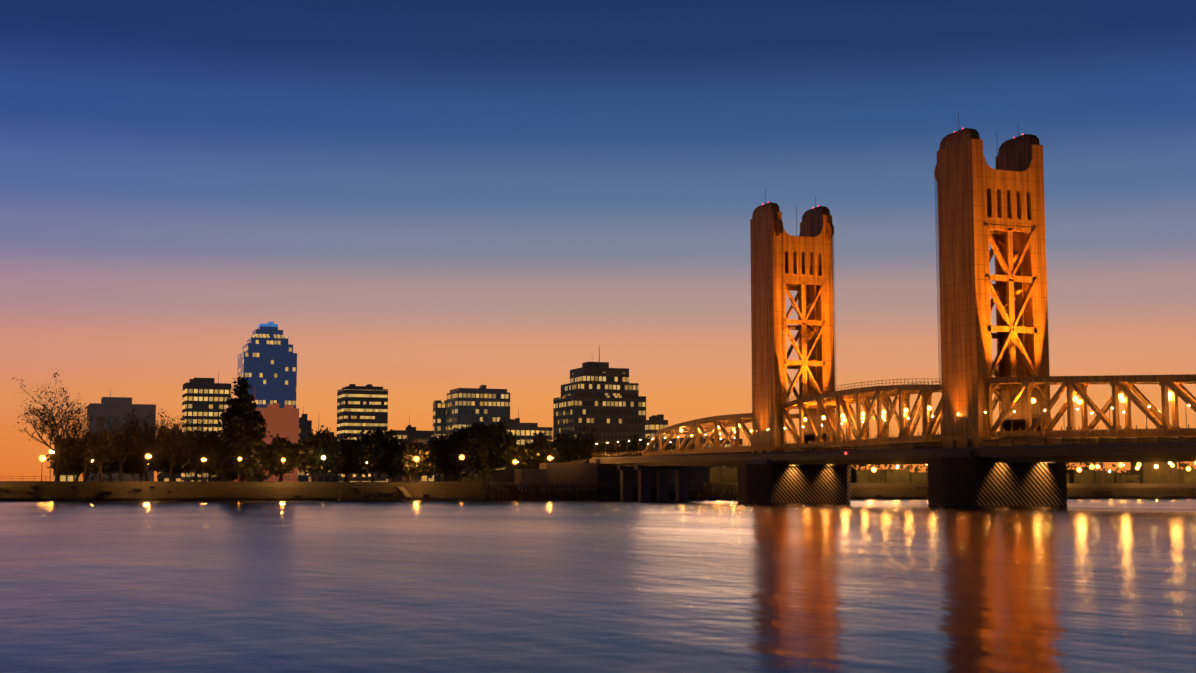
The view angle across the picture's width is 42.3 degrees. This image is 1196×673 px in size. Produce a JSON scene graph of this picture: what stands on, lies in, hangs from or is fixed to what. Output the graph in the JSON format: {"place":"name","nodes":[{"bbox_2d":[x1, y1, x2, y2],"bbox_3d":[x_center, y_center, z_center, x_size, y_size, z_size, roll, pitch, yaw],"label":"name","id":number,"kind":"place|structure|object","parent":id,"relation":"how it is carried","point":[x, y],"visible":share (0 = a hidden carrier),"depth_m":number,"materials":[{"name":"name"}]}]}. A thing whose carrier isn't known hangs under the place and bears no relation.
{"place":"outdoors","nodes":[
{"label":"outdoors","id":0,"kind":"place"},
{"bbox_2d":[398,459,588,481],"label":"road embankment","id":1,"kind":"structure","parent":0,"point":[501,475],"depth_m":466.42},
{"bbox_2d":[0,499,1195,672],"bbox_3d":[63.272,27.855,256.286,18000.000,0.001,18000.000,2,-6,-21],"label":"river water","id":2,"kind":"structure","parent":0,"point":[689,586],"depth_m":36.84,"materials":[{"name":"blue liquid"}]},
{"bbox_2d":[338,487,483,500],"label":"floating dock","id":3,"kind":"object","parent":2,"relation":"in","point":[406,494],"visible":0.71,"depth_m":368.62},
{"bbox_2d":[616,465,691,499],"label":"approach bents","id":4,"kind":"object","parent":2,"relation":"in","point":[662,482],"visible":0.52,"depth_m":381.75,"materials":[{"name":"concrete"}]},
{"bbox_2d":[736,464,850,501],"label":"pier fender","id":5,"kind":"object","parent":2,"relation":"in","point":[793,483],"visible":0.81,"depth_m":310.69,"materials":[{"name":"brown wood"}]},
{"bbox_2d":[747,459,772,463],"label":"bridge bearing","id":6,"kind":"object","parent":5,"relation":"on","point":[764,461],"visible":0.14,"depth_m":312.92,"materials":[{"name":"grey concrete"}]},
{"bbox_2d":[750,217,835,463],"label":"tower","id":7,"kind":"structure","parent":5,"relation":"on","point":[808,260],"depth_m":316.90,"materials":[{"name":"gold metal"}]},
{"bbox_2d":[765,189,815,230],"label":"antennas","id":8,"kind":"object","parent":7,"relation":"on","point":[796,208],"visible":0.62,"depth_m":321.20,"materials":[{"name":"grey metal"}]},
{"bbox_2d":[750,202,831,227],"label":"tower caps","id":9,"kind":"object","parent":7,"relation":"on","point":[809,217],"visible":0.96,"depth_m":320.94,"materials":[{"name":"brown metal"}]},
{"bbox_2d":[781,180,941,403],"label":"cables","id":10,"kind":"object","parent":7,"relation":"hanging from","point":[938,312],"visible":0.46,"depth_m":311.33,"materials":[{"name":"black metal"}]},
{"bbox_2d":[926,456,1066,504],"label":"pier fender","id":11,"kind":"object","parent":2,"relation":"in","point":[969,480],"visible":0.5,"depth_m":245.41,"materials":[{"name":"brown wood"}]},
{"bbox_2d":[937,451,971,456],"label":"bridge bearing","id":12,"kind":"object","parent":11,"relation":"on","point":[954,454],"visible":0.14,"depth_m":248.83,"materials":[{"name":"black metal"}]},
{"bbox_2d":[934,145,1052,447],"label":"tower","id":13,"kind":"structure","parent":11,"relation":"on","point":[982,204],"depth_m":251.85,"materials":[{"name":"gold metal"}]},
{"bbox_2d":[958,113,1018,169],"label":"tower rods","id":14,"kind":"object","parent":13,"relation":"on","point":[997,151],"visible":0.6,"depth_m":255.85,"materials":[{"name":"grey metal"}]},
{"bbox_2d":[937,128,1042,162],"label":"tower caps","id":15,"kind":"object","parent":13,"relation":"on","point":[967,137],"visible":0.96,"depth_m":256.04,"materials":[{"name":"brown metal"}]},
{"bbox_2d":[0,481,1195,500],"bbox_3d":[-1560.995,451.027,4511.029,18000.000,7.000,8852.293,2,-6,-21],"label":"bank ground","id":16,"kind":"structure","parent":0,"point":[214,491],"depth_m":373.98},
{"bbox_2d":[10,373,97,480],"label":"bare tree","id":17,"kind":"object","parent":16,"relation":"on","point":[51,419],"visible":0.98,"depth_m":384.62,"materials":[{"name":"brown plant"}]},
{"bbox_2d":[53,415,79,480],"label":"building","id":18,"kind":"structure","parent":16,"relation":"on","point":[67,478],"depth_m":520.92,"materials":[{"name":"grey concrete"}]},
{"bbox_2d":[45,436,91,480],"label":"round tree","id":19,"kind":"object","parent":16,"relation":"on","point":[70,464],"visible":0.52,"depth_m":420.27,"materials":[{"name":"green plant"}]},
{"bbox_2d":[63,409,117,480],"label":"bare tree","id":20,"kind":"object","parent":16,"relation":"on","point":[81,450],"visible":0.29,"depth_m":409.81,"materials":[{"name":"brown plant"}]},
{"bbox_2d":[65,416,126,480],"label":"bare tree","id":21,"kind":"object","parent":16,"relation":"on","point":[93,448],"visible":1,"depth_m":366.99,"materials":[{"name":"brown plant"}]},
{"bbox_2d":[80,437,143,480],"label":"round tree","id":22,"kind":"object","parent":16,"relation":"on","point":[110,468],"visible":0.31,"depth_m":416.01,"materials":[{"name":"green plant"}]},
{"bbox_2d":[91,405,148,480],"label":"bare tree","id":23,"kind":"object","parent":16,"relation":"on","point":[130,439],"visible":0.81,"depth_m":380.47,"materials":[{"name":"brown plant"}]},
{"bbox_2d":[87,389,155,480],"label":"building","id":24,"kind":"structure","parent":16,"relation":"on","point":[106,404],"depth_m":615.34,"materials":[{"name":"grey concrete"}]},
{"bbox_2d":[123,433,159,480],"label":"round tree","id":25,"kind":"object","parent":16,"relation":"on","point":[140,471],"visible":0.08,"depth_m":438.93,"materials":[{"name":"green plant"}]},
{"bbox_2d":[118,407,171,480],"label":"bare tree","id":26,"kind":"object","parent":16,"relation":"on","point":[146,448],"visible":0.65,"depth_m":399.12,"materials":[{"name":"brown plant"}]},
{"bbox_2d":[140,431,194,476],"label":"round tree","id":27,"kind":"object","parent":16,"relation":"on","point":[163,465],"visible":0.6,"depth_m":410.02,"materials":[{"name":"green plant"}]},
{"bbox_2d":[157,425,181,480],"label":"building","id":28,"kind":"structure","parent":16,"relation":"on","point":[166,476],"depth_m":640.12,"materials":[{"name":"grey concrete"}]},
{"bbox_2d":[149,411,198,480],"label":"bare tree","id":29,"kind":"object","parent":16,"relation":"on","point":[168,445],"visible":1,"depth_m":378.28,"materials":[{"name":"brown plant"}]},
{"bbox_2d":[182,420,222,480],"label":"bare tree","id":30,"kind":"object","parent":16,"relation":"on","point":[202,444],"visible":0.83,"depth_m":395.92,"materials":[{"name":"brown plant"}]},
{"bbox_2d":[188,430,222,481],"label":"round tree","id":31,"kind":"object","parent":16,"relation":"on","point":[208,469],"visible":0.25,"depth_m":404.60,"materials":[{"name":"green plant"}]},
{"bbox_2d":[181,375,230,480],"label":"building","id":32,"kind":"structure","parent":16,"relation":"on","point":[203,399],"depth_m":798.67,"materials":[{"name":"concrete"}]},
{"bbox_2d":[209,376,271,481],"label":"conifer tree","id":33,"kind":"object","parent":16,"relation":"on","point":[243,418],"visible":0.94,"depth_m":381.71,"materials":[{"name":"green plant"}]},
{"bbox_2d":[224,395,298,481],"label":"building","id":34,"kind":"structure","parent":16,"relation":"on","point":[283,422],"depth_m":558.59,"materials":[{"name":"red brick"}]},
{"bbox_2d":[237,322,296,407],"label":"skyscraper","id":35,"kind":"structure","parent":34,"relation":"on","point":[267,362],"depth_m":898.13,"materials":[{"name":"blue glass"}]},
{"bbox_2d":[262,434,296,481],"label":"round tree","id":36,"kind":"object","parent":16,"relation":"on","point":[278,447],"visible":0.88,"depth_m":389.81,"materials":[{"name":"green plant"}]},
{"bbox_2d":[298,407,311,481],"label":"building","id":37,"kind":"structure","parent":16,"relation":"on","point":[305,427],"depth_m":701.30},
{"bbox_2d":[287,425,345,481],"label":"round tree","id":38,"kind":"object","parent":16,"relation":"on","point":[311,451],"visible":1,"depth_m":385.63,"materials":[{"name":"green plant"}]},
{"bbox_2d":[309,424,336,481],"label":"building","id":39,"kind":"structure","parent":16,"relation":"on","point":[331,475],"depth_m":558.33,"materials":[{"name":"black concrete"}]},
{"bbox_2d":[327,433,349,481],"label":"tree","id":40,"kind":"object","parent":16,"relation":"on","point":[338,442],"visible":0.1,"depth_m":404.59,"materials":[{"name":"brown plant"}]},
{"bbox_2d":[333,435,357,481],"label":"round tree","id":41,"kind":"object","parent":16,"relation":"on","point":[346,471],"visible":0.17,"depth_m":421.43,"materials":[{"name":"green plant"}]},
{"bbox_2d":[337,384,387,481],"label":"building bands","id":42,"kind":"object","parent":16,"relation":"on","point":[364,408],"visible":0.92,"depth_m":815.30,"materials":[{"name":"grey concrete"}]},
{"bbox_2d":[340,427,404,481],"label":"round tree","id":43,"kind":"object","parent":16,"relation":"on","point":[376,448],"visible":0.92,"depth_m":395.80,"materials":[{"name":"green plant"}]},
{"bbox_2d":[375,436,405,481],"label":"round tree","id":44,"kind":"object","parent":16,"relation":"on","point":[393,474],"visible":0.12,"depth_m":443.22,"materials":[{"name":"green plant"}]},
{"bbox_2d":[386,425,433,481],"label":"building","id":45,"kind":"structure","parent":16,"relation":"on","point":[410,432],"depth_m":635.93,"materials":[{"name":"grey concrete"}]},
{"bbox_2d":[387,438,438,481],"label":"round tree","id":46,"kind":"object","parent":16,"relation":"on","point":[405,462],"visible":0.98,"depth_m":392.01,"materials":[{"name":"green plant"}]},
{"bbox_2d":[403,435,453,481],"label":"building","id":47,"kind":"structure","parent":16,"relation":"on","point":[426,479],"depth_m":513.98,"materials":[{"name":"beige concrete"}]},
{"bbox_2d":[433,400,446,437],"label":"building","id":48,"kind":"structure","parent":16,"relation":"on","point":[439,415],"depth_m":789.77,"materials":[{"name":"grey concrete"}]},
{"bbox_2d":[426,428,455,481],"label":"tree","id":49,"kind":"object","parent":16,"relation":"on","point":[441,457],"visible":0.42,"depth_m":418.98,"materials":[{"name":"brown plant"}]},
{"bbox_2d":[425,434,468,481],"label":"round tree","id":50,"kind":"object","parent":16,"relation":"on","point":[445,470],"visible":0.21,"depth_m":439.61,"materials":[{"name":"green plant"}]},
{"bbox_2d":[446,385,509,472],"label":"office building","id":51,"kind":"structure","parent":16,"relation":"on","point":[465,407],"depth_m":773.28,"materials":[{"name":"grey concrete"}]},
{"bbox_2d":[441,417,538,481],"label":"round tree","id":52,"kind":"object","parent":16,"relation":"on","point":[484,449],"visible":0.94,"depth_m":402.71,"materials":[{"name":"green plant"}]},
{"bbox_2d":[494,409,552,469],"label":"low building","id":53,"kind":"structure","parent":16,"relation":"on","point":[525,430],"depth_m":595.79,"materials":[{"name":"grey concrete"}]},
{"bbox_2d":[511,431,566,472],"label":"round tree","id":54,"kind":"object","parent":16,"relation":"on","point":[540,444],"visible":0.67,"depth_m":419.84,"materials":[{"name":"green plant"}]},
{"bbox_2d":[547,431,572,461],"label":"round tree","id":55,"kind":"object","parent":16,"relation":"on","point":[563,437],"visible":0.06,"depth_m":472.82,"materials":[{"name":"green plant"}]},
{"bbox_2d":[558,428,622,461],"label":"round tree","id":56,"kind":"object","parent":16,"relation":"on","point":[579,446],"visible":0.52,"depth_m":432.51,"materials":[{"name":"green plant"}]},
{"bbox_2d":[0,484,1194,500],"bbox_3d":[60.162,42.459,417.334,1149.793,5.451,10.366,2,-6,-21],"label":"shrubs","id":57,"kind":"object","parent":16,"relation":"on","point":[80,497],"visible":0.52,"depth_m":373.25,"materials":[{"name":"plant"}]},
{"bbox_2d":[553,362,645,448],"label":"stepped building","id":58,"kind":"structure","parent":16,"relation":"on","point":[606,401],"depth_m":689.34,"materials":[{"name":"concrete"}]},
{"bbox_2d":[18,476,1192,483],"bbox_3d":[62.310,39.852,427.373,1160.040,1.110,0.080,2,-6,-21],"label":"promenade railing","id":59,"kind":"object","parent":16,"relation":"on","point":[733,480],"visible":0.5,"depth_m":382.49,"materials":[{"name":"metal"}]},
{"bbox_2d":[41,457,1170,482],"bbox_3d":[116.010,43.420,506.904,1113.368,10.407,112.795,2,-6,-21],"label":"shore lamp poles","id":60,"kind":"object","parent":16,"relation":"on","point":[447,476],"visible":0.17,"depth_m":386.90,"materials":[{"name":"metal"}]},
{"bbox_2d":[40,450,1171,468],"bbox_3d":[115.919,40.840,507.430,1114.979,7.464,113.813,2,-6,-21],"label":"street lamps","id":61,"kind":"object","parent":60,"relation":"on","point":[462,457],"visible":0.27,"depth_m":389.91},
{"bbox_2d":[515,459,703,491],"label":"retaining wall","id":62,"kind":"structure","parent":16,"relation":"on","point":[593,471],"depth_m":395.89,"materials":[{"name":"concrete"}]},
{"bbox_2d":[481,482,737,499],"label":"sheet pile wall","id":63,"kind":"structure","parent":16,"relation":"on","point":[594,493],"depth_m":388.36,"materials":[{"name":"metal"}]},
{"bbox_2d":[82,471,1142,482],"bbox_3d":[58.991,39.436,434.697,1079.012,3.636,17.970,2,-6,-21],"label":"shrubs","id":64,"kind":"object","parent":16,"relation":"on","point":[194,477],"visible":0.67,"depth_m":389.77,"materials":[{"name":"green plant"}]},
{"bbox_2d":[610,433,656,456],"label":"round tree","id":65,"kind":"object","parent":16,"relation":"on","point":[634,443],"visible":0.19,"depth_m":448.16,"materials":[{"name":"green plant"}]},
{"bbox_2d":[645,414,667,450],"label":"building","id":66,"kind":"structure","parent":16,"relation":"on","point":[654,424],"depth_m":645.74,"materials":[{"name":"grey concrete"}]},
{"bbox_2d":[657,437,706,467],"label":"round tree","id":67,"kind":"object","parent":16,"relation":"on","point":[670,446],"depth_m":474.35,"materials":[{"name":"green plant"}]},
{"bbox_2d":[669,436,742,467],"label":"tree","id":68,"kind":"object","parent":16,"relation":"on","point":[673,440],"depth_m":885.19,"materials":[{"name":"green plant"}]},
{"bbox_2d":[704,461,1195,483],"bbox_3d":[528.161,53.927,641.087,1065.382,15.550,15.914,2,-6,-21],"label":"far riverbank","id":69,"kind":"structure","parent":16,"relation":"on","point":[1150,472],"depth_m":496.70,"materials":[{"name":"green plant"}]},
{"bbox_2d":[0,0,1195,480],"label":"sky","id":70,"kind":"structure","parent":0,"point":[428,199],"materials":[{"name":"blue"}]},
{"bbox_2d":[592,437,1195,466],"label":"bridge deck","id":71,"kind":"structure","parent":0,"point":[1176,449],"depth_m":244.09,"materials":[{"name":"orange metal"}]},
{"bbox_2d":[642,413,799,455],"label":"bridge truss","id":72,"kind":"object","parent":71,"relation":"on","point":[722,423],"visible":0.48,"depth_m":351.02,"materials":[{"name":"gold metal"}]},
{"bbox_2d":[781,378,1001,447],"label":"bridge truss","id":73,"kind":"object","parent":71,"relation":"on","point":[844,399],"visible":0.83,"depth_m":285.12,"materials":[{"name":"metal"}]},
{"bbox_2d":[593,424,1195,456],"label":"bridge railings","id":74,"kind":"object","parent":71,"relation":"on","point":[1146,429],"visible":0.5,"depth_m":256.42,"materials":[{"name":"gold metal"}]},
{"bbox_2d":[605,394,1188,456],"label":"bridge lamp arms","id":75,"kind":"object","parent":71,"relation":"on","point":[930,434],"visible":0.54,"depth_m":267.42},
{"bbox_2d":[985,374,1195,437],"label":"bridge truss","id":76,"kind":"object","parent":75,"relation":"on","point":[1077,385],"visible":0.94,"depth_m":226.97,"materials":[{"name":"gold metal"}]},
{"bbox_2d":[607,405,1189,442],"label":"bridge lamp globes","id":77,"kind":"object","parent":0,"point":[932,416],"visible":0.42,"depth_m":253.97,"materials":[{"name":"white glass"}]},
{"bbox_2d":[680,392,1173,432],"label":"bridge lights","id":78,"kind":"object","parent":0,"point":[1122,398],"visible":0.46,"depth_m":263.38},
{"bbox_3d":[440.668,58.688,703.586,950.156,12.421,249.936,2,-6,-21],"label":"shore lights","id":79,"kind":"object","parent":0,"visible":0},
{"bbox_2d":[872,464,1190,471],"bbox_3d":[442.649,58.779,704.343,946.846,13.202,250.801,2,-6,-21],"label":"street lamps","id":80,"kind":"object","parent":79,"relation":"on","point":[1078,469],"visible":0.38,"depth_m":473.30,"materials":[{"name":"white glass"}]}
]}

